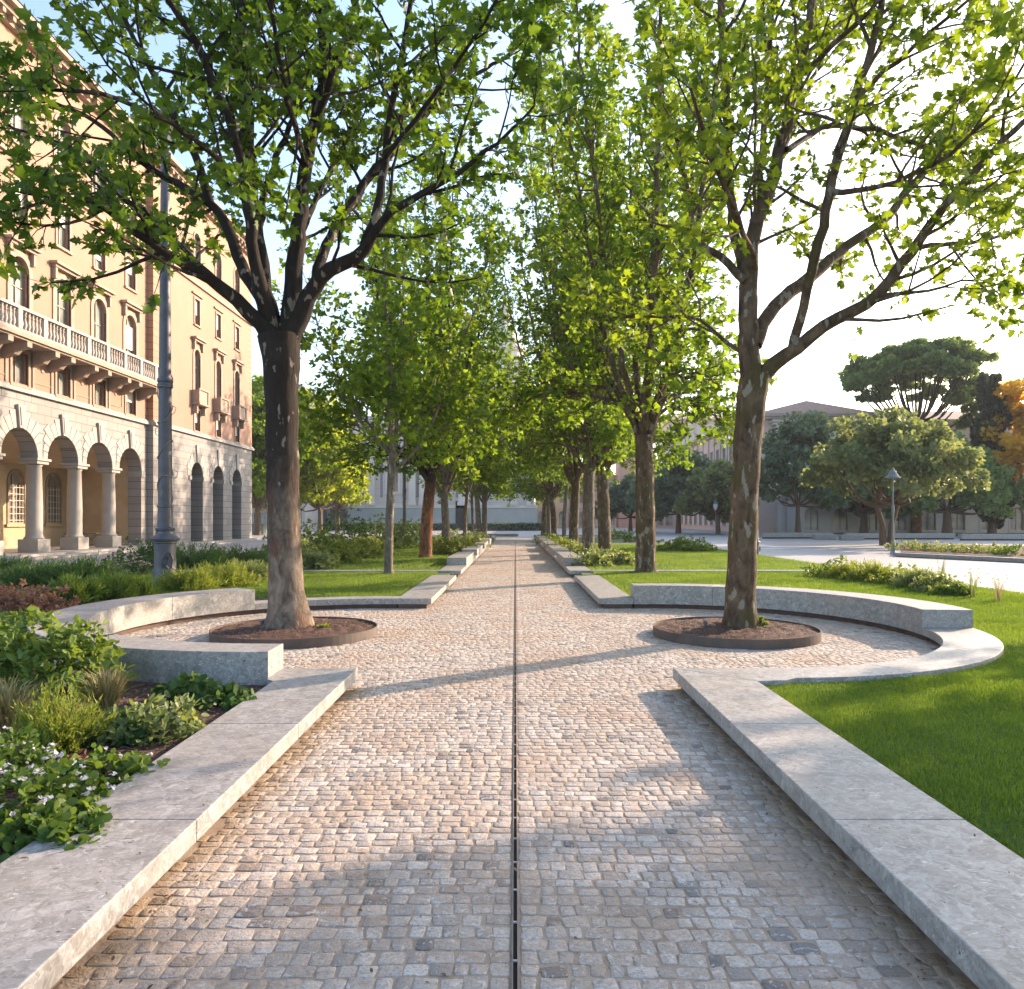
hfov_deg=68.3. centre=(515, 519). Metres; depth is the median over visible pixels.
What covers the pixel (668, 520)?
window
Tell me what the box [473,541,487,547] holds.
seat block
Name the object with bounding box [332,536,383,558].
border shrub
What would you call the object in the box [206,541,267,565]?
feathery shrub
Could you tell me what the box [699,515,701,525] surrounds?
window
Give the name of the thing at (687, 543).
shrub mound
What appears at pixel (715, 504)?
park lamp
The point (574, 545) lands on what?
catmint mound
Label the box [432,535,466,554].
border shrub
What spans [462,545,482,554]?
seat block
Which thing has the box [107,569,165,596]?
feathery shrub
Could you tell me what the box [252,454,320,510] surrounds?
broadleaf tree
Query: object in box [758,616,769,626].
ring weed
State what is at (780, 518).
palace wing
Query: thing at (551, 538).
border shrub
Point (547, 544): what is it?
seat block
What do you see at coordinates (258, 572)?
feathery shrub
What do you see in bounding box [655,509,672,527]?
rose house
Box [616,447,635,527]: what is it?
corner tower
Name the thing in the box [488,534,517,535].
stone step
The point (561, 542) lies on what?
border shrub
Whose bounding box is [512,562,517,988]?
drain channel
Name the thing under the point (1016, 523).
window
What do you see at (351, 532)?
border shrub
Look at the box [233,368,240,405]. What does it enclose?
window
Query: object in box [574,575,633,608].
stone bench
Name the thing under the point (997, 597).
flower stalks
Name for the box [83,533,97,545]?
cafe table
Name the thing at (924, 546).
planter shrub
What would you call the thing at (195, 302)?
window
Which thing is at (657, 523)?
window
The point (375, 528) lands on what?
border shrub
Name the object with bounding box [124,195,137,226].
window
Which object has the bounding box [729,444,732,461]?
window
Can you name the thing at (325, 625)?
ring weed
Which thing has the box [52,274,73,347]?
window
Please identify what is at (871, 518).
window
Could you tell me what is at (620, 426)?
maple tree
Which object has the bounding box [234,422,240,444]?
window
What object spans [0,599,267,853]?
bed soil
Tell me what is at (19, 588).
lawn ground
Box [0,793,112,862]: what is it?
leafy plant
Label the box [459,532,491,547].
border shrub
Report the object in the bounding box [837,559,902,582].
feathery shrub
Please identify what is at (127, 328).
window
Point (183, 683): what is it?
leafy plant
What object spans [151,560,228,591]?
feathery shrub
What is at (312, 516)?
distant house
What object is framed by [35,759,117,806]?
leafy plant
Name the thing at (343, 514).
window
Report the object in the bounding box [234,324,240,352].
window
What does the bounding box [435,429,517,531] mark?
young tree
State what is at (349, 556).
border shrub
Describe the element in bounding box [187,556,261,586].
feathery shrub
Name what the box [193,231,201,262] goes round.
window
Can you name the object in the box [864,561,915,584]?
border shrub
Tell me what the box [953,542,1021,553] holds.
planter shrub
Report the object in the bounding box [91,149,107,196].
window
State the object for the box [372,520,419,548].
border shrub
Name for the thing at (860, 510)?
pine
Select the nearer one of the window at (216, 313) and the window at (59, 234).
the window at (59, 234)
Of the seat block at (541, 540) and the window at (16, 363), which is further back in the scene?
the seat block at (541, 540)
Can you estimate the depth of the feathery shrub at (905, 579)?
16.62 m
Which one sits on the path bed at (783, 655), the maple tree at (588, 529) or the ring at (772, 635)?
the ring at (772, 635)
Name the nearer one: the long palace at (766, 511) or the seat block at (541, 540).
the seat block at (541, 540)
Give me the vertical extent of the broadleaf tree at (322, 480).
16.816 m
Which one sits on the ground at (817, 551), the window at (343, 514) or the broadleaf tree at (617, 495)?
the broadleaf tree at (617, 495)
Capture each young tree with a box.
[271,191,518,573]
[414,383,527,536]
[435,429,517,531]
[508,371,626,536]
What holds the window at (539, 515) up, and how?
in the yellow house at (559, 502)
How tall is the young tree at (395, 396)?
10.754 m
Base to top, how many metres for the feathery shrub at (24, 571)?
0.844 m
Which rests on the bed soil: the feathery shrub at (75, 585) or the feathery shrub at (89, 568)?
the feathery shrub at (75, 585)
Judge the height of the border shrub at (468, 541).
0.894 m
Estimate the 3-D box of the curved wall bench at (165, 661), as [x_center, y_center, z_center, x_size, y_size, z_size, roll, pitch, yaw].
[-4.678,1.440,9.809,2.714,0.440,7.037,0,0,-21]
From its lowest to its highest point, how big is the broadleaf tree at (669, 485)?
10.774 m
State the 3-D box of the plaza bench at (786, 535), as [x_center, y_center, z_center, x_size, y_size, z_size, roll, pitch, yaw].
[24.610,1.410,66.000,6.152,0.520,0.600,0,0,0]
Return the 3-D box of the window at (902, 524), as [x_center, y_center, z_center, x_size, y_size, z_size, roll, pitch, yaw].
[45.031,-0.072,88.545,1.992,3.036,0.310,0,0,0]
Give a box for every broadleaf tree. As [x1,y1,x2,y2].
[252,374,303,534]
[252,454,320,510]
[298,388,363,532]
[320,414,373,531]
[594,473,668,531]
[623,447,720,532]
[673,458,759,534]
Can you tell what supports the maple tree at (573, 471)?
on the lawn ground at (615, 541)
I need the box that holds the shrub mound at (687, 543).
[656,535,720,551]
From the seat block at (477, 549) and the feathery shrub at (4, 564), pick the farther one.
the seat block at (477, 549)
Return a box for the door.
[456,501,467,529]
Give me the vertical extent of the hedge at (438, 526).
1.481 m
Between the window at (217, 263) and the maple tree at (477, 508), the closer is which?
the window at (217, 263)
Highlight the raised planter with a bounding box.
[895,543,1023,562]
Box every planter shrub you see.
[884,539,930,549]
[909,540,959,550]
[927,542,992,552]
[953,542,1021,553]
[986,543,1023,555]
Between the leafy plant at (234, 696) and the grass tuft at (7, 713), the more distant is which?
the leafy plant at (234, 696)
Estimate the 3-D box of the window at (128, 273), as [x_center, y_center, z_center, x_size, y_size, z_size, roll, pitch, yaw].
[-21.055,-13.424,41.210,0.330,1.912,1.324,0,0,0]
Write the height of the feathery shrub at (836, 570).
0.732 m
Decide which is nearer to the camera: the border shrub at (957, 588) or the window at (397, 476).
the border shrub at (957, 588)
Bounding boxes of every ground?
[0,535,495,598]
[7,528,1023,592]
[534,535,819,569]
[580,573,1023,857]
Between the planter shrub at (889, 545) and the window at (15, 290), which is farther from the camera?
the planter shrub at (889, 545)
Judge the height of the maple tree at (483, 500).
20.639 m
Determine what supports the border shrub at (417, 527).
on the lawn ground at (19, 588)
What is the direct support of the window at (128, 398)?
in the arcaded palace at (78, 421)
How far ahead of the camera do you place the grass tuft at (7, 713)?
5.39 m
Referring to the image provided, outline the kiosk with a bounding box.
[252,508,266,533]
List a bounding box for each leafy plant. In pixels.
[0,607,43,630]
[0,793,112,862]
[14,724,75,752]
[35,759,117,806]
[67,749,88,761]
[81,707,167,747]
[85,692,208,747]
[151,671,224,705]
[189,680,256,710]
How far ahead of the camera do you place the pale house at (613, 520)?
152.00 m
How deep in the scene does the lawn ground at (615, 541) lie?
34.63 m
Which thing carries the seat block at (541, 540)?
on the stone bench at (572, 571)
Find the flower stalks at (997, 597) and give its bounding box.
[986,573,1013,600]
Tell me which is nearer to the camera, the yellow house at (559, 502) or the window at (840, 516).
the window at (840, 516)
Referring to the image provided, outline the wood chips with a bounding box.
[0,667,298,854]
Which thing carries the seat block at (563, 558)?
on the stone bench at (572, 571)
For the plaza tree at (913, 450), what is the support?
on the ground at (817, 551)
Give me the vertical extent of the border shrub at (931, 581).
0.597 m
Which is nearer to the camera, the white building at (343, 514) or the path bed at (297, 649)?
the path bed at (297, 649)
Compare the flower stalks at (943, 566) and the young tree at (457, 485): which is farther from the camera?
the young tree at (457, 485)
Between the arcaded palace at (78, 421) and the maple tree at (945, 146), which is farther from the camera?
the arcaded palace at (78, 421)
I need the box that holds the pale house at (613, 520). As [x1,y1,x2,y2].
[568,472,617,527]
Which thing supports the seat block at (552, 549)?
on the stone bench at (572, 571)
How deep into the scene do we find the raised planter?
31.92 m
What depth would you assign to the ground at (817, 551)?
39.36 m
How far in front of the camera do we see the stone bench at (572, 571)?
21.60 m
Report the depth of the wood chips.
5.08 m
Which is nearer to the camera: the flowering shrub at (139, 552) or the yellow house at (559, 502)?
the flowering shrub at (139, 552)
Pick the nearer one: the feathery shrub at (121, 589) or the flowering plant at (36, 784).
the flowering plant at (36, 784)
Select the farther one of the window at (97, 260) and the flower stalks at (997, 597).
the window at (97, 260)
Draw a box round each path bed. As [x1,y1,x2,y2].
[51,540,967,988]
[128,608,403,666]
[630,608,940,667]
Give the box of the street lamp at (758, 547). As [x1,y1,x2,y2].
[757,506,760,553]
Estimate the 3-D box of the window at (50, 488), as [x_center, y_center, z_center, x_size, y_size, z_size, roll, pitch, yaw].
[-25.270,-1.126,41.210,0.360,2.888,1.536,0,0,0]
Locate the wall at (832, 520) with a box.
[780,476,1023,532]
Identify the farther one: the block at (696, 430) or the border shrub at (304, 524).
the block at (696, 430)
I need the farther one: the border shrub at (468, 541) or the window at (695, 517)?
the window at (695, 517)
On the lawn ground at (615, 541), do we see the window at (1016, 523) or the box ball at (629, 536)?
the box ball at (629, 536)
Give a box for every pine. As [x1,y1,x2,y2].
[798,480,922,532]
[836,335,999,532]
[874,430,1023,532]
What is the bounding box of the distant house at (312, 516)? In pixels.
[252,384,322,530]
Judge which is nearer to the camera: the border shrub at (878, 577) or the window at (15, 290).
the border shrub at (878, 577)
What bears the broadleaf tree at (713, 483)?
on the ground at (817, 551)
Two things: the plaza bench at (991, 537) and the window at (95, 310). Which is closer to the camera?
the window at (95, 310)
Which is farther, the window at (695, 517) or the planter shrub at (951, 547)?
the window at (695, 517)
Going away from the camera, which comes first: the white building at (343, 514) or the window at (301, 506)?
the window at (301, 506)
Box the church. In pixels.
[347,301,537,529]
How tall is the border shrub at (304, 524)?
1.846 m
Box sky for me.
[19,0,1023,501]
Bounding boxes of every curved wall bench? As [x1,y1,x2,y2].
[27,588,282,684]
[630,583,972,640]
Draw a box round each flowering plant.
[0,721,67,787]
[0,749,101,835]
[53,742,170,793]
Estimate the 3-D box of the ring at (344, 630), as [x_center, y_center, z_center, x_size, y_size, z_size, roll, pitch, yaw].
[-3.110,1.559,10.700,2.280,0.201,2.280,0,0,0]
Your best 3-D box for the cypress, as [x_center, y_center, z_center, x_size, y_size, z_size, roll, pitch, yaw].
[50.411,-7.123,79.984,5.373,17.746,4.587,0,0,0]
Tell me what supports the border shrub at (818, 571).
on the lawn ground at (964, 799)
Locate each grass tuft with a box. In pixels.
[0,673,57,734]
[65,662,152,713]
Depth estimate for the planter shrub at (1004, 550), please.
31.08 m
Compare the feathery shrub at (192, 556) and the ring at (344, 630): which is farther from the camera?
the feathery shrub at (192, 556)
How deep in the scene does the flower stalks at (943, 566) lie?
16.38 m
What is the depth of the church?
121.65 m
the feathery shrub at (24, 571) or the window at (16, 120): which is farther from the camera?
the window at (16, 120)
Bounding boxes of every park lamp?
[713,500,717,534]
[885,467,900,549]
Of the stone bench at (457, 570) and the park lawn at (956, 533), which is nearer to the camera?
the stone bench at (457, 570)
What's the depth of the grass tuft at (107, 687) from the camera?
5.97 m
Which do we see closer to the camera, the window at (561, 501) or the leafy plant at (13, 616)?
the leafy plant at (13, 616)
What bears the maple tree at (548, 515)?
on the lawn ground at (615, 541)
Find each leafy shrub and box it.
[0,606,139,709]
[0,611,26,656]
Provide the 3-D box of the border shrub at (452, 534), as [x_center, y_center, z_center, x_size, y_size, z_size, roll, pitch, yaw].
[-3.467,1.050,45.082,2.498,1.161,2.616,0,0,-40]
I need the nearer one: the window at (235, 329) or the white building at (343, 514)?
the window at (235, 329)
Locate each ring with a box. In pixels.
[209,616,376,648]
[653,616,820,649]
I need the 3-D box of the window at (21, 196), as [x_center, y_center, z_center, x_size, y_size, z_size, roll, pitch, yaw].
[-21.055,-13.424,32.000,0.330,1.912,1.324,0,0,0]
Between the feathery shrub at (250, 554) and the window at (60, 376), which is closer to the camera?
the feathery shrub at (250, 554)
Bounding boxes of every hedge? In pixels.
[322,522,457,529]
[467,522,540,530]
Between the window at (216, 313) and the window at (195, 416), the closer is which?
the window at (195, 416)
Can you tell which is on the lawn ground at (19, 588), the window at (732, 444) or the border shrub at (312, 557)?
the border shrub at (312, 557)
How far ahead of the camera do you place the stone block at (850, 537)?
59.70 m
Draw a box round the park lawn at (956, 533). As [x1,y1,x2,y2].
[764,532,1023,535]
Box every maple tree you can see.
[0,0,611,629]
[314,119,524,557]
[390,215,520,543]
[441,298,516,531]
[451,314,516,532]
[479,0,780,572]
[486,11,672,548]
[493,217,661,543]
[497,68,715,550]
[499,339,610,535]
[500,361,579,534]
[518,342,582,533]
[551,0,1023,627]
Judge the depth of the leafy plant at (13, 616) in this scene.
10.47 m
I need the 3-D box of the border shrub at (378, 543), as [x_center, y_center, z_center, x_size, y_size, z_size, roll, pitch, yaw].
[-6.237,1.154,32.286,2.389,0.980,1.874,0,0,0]
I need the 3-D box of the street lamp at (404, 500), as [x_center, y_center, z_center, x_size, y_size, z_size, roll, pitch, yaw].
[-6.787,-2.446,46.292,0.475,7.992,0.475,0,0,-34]
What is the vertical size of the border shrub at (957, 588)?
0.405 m
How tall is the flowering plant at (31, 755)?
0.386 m
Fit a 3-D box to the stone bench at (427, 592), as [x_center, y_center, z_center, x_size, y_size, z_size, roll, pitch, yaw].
[-2.188,1.560,16.139,2.831,0.200,7.343,0,0,22]
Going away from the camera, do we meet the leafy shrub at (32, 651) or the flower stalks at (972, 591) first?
the leafy shrub at (32, 651)
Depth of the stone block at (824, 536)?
61.70 m
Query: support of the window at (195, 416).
in the arcaded palace at (78, 421)
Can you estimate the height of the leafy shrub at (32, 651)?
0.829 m
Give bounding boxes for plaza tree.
[758,409,870,532]
[798,405,990,544]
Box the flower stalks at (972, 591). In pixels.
[964,568,980,596]
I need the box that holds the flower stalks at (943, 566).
[934,556,946,583]
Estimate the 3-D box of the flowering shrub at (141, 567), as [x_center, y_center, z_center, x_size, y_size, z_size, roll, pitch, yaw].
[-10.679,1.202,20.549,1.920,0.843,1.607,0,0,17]
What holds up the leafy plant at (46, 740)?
on the bed soil
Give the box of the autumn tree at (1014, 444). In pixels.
[979,372,1023,501]
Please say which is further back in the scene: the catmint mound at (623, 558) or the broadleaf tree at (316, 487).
the broadleaf tree at (316, 487)
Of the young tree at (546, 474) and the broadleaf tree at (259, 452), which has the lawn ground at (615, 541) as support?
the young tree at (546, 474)
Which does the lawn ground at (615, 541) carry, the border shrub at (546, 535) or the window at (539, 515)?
the border shrub at (546, 535)
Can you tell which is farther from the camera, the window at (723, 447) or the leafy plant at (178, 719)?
the window at (723, 447)
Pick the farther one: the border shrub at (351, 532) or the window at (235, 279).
the window at (235, 279)
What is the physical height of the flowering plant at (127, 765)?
0.226 m
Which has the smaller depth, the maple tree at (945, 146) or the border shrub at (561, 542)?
the maple tree at (945, 146)
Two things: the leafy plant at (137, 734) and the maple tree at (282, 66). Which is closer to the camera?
the leafy plant at (137, 734)
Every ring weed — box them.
[315,623,331,627]
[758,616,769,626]
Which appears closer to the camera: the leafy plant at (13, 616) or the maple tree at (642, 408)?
the leafy plant at (13, 616)
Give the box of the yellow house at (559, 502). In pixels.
[535,483,568,527]
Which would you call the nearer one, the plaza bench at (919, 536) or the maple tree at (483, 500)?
the plaza bench at (919, 536)
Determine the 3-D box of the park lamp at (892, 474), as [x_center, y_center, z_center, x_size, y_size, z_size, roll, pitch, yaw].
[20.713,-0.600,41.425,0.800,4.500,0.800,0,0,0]
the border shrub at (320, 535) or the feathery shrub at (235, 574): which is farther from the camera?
the border shrub at (320, 535)
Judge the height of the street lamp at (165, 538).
11.100 m
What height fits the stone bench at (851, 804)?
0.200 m
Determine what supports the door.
in the church
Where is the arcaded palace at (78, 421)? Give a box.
[0,0,265,562]
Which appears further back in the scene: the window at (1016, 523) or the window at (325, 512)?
the window at (325, 512)
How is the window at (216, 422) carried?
in the arcaded palace at (78, 421)
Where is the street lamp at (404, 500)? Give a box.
[401,438,406,542]
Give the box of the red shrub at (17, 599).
[0,578,81,614]
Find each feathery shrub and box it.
[0,552,46,575]
[0,557,85,587]
[5,673,120,754]
[33,549,128,586]
[37,571,112,606]
[80,566,143,601]
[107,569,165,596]
[125,539,186,565]
[145,540,233,568]
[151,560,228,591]
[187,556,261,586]
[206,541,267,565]
[221,558,267,580]
[823,557,870,578]
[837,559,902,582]
[889,566,946,587]
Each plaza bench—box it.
[761,533,832,538]
[843,533,955,539]
[958,534,1023,540]
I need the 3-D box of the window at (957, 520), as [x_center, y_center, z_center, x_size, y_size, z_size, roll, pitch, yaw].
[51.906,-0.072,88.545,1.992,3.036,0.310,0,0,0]
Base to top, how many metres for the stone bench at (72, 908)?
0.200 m
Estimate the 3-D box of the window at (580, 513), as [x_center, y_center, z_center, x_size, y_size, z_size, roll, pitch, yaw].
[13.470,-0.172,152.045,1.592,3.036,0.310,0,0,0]
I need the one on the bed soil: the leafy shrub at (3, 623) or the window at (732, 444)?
the leafy shrub at (3, 623)
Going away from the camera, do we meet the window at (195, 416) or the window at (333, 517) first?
the window at (195, 416)
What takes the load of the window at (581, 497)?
in the pale house at (613, 520)
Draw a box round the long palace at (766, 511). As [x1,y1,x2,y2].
[680,401,875,532]
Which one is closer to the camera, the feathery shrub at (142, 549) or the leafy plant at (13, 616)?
the leafy plant at (13, 616)
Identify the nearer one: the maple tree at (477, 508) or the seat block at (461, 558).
the seat block at (461, 558)
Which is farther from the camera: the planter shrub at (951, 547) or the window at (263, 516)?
the window at (263, 516)
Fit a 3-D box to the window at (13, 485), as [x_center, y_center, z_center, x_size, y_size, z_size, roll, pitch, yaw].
[-25.270,-1.126,38.140,0.360,2.888,1.536,0,0,0]
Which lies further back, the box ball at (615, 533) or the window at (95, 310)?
the box ball at (615, 533)
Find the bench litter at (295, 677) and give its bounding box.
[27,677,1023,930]
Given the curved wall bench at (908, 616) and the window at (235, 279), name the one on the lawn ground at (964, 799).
the curved wall bench at (908, 616)
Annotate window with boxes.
[7,250,32,330]
[7,469,25,523]
[9,73,33,154]
[9,350,32,389]
[10,173,31,230]
[45,472,63,523]
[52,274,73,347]
[53,112,72,174]
[54,365,73,400]
[55,211,73,255]
[90,294,108,356]
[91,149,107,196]
[92,233,108,276]
[92,378,108,410]
[123,311,138,362]
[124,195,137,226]
[124,253,137,294]
[124,389,138,418]
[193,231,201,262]
[193,296,201,328]
[193,346,201,388]
[193,408,201,433]
[214,358,222,397]
[215,251,221,279]
[215,311,222,341]
[215,416,222,439]
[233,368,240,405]
[234,267,239,292]
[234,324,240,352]
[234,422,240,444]
[260,503,266,522]
[300,503,302,524]
[323,509,327,523]
[329,508,335,523]
[340,508,347,522]
[385,463,399,493]
[537,510,541,522]
[558,510,566,525]
[559,493,563,503]
[578,511,582,525]
[579,494,582,503]
[656,519,663,525]
[665,512,672,525]
[694,512,696,525]
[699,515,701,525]
[722,447,725,459]
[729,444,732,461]
[803,508,819,531]
[832,507,849,531]
[867,508,878,531]
[895,514,907,531]
[922,511,937,531]
[951,506,966,531]
[979,517,987,531]
[1008,506,1023,531]
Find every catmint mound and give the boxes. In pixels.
[554,540,595,553]
[568,550,614,566]
[578,547,632,555]
[605,549,634,566]
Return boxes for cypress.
[969,371,1019,533]
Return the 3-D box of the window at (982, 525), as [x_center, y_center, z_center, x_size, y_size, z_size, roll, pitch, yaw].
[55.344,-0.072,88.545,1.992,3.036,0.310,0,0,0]
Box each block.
[447,552,473,564]
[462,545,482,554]
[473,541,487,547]
[538,538,550,542]
[542,541,557,547]
[548,545,568,554]
[556,552,582,564]
[656,413,734,527]
[812,534,836,539]
[838,535,863,539]
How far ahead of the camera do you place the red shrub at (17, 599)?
11.95 m
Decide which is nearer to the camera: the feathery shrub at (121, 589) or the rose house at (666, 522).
the feathery shrub at (121, 589)
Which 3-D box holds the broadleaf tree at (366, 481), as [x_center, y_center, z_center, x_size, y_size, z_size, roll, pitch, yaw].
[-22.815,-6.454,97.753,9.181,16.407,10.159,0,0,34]
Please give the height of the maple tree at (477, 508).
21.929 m
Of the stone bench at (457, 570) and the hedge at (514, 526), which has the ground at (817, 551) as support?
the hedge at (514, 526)
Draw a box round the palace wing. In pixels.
[769,411,1023,532]
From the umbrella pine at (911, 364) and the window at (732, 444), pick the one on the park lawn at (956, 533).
the umbrella pine at (911, 364)
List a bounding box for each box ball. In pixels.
[611,527,627,538]
[622,530,635,541]
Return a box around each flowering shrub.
[88,548,152,575]
[108,536,153,564]
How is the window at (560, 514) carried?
in the yellow house at (559, 502)
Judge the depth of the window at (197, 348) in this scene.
49.30 m
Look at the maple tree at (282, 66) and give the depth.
10.01 m
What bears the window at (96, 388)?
in the arcaded palace at (78, 421)
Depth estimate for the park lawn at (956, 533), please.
86.07 m
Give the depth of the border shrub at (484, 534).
49.95 m
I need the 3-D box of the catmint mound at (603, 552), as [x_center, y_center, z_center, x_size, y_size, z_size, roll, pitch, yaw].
[3.338,1.319,28.222,2.187,0.666,1.844,0,0,0]
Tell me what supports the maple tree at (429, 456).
on the lawn ground at (19, 588)
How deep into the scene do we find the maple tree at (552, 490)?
63.70 m
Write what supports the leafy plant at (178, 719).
on the bed soil
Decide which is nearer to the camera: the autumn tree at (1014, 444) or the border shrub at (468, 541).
the border shrub at (468, 541)
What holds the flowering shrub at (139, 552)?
on the lawn ground at (19, 588)
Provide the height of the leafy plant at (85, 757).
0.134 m
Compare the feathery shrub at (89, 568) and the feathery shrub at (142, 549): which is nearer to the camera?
the feathery shrub at (89, 568)
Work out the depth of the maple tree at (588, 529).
36.07 m
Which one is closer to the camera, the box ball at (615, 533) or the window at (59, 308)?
the window at (59, 308)
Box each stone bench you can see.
[0,668,357,988]
[178,537,495,576]
[253,575,455,613]
[534,537,804,576]
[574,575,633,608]
[673,627,1023,988]
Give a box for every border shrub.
[259,518,323,554]
[301,520,353,560]
[301,536,341,569]
[307,536,362,564]
[313,507,379,541]
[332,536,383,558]
[347,535,396,554]
[349,512,405,545]
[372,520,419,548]
[394,518,434,543]
[432,528,473,542]
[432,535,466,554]
[449,536,476,547]
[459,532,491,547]
[461,529,493,543]
[534,532,559,539]
[535,533,566,544]
[543,538,577,548]
[801,554,858,576]
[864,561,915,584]
[909,567,960,591]
[926,580,978,595]
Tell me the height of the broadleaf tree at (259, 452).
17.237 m
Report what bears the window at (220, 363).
in the arcaded palace at (78, 421)
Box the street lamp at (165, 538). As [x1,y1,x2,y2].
[150,110,179,584]
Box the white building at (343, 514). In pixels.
[323,501,347,523]
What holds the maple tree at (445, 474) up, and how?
on the lawn ground at (19, 588)
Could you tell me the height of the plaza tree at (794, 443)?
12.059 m
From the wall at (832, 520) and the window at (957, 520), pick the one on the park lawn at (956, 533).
the wall at (832, 520)
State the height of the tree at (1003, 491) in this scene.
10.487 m
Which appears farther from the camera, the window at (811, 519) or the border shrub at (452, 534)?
the window at (811, 519)
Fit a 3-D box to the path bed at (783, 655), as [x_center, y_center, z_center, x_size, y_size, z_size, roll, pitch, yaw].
[3.925,1.657,10.700,3.850,0.015,7.000,0,0,0]
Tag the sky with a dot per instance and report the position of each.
(811, 375)
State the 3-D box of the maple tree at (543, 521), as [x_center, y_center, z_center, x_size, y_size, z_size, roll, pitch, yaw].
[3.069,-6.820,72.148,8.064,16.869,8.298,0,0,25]
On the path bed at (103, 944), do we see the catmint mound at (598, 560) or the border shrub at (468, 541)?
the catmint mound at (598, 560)

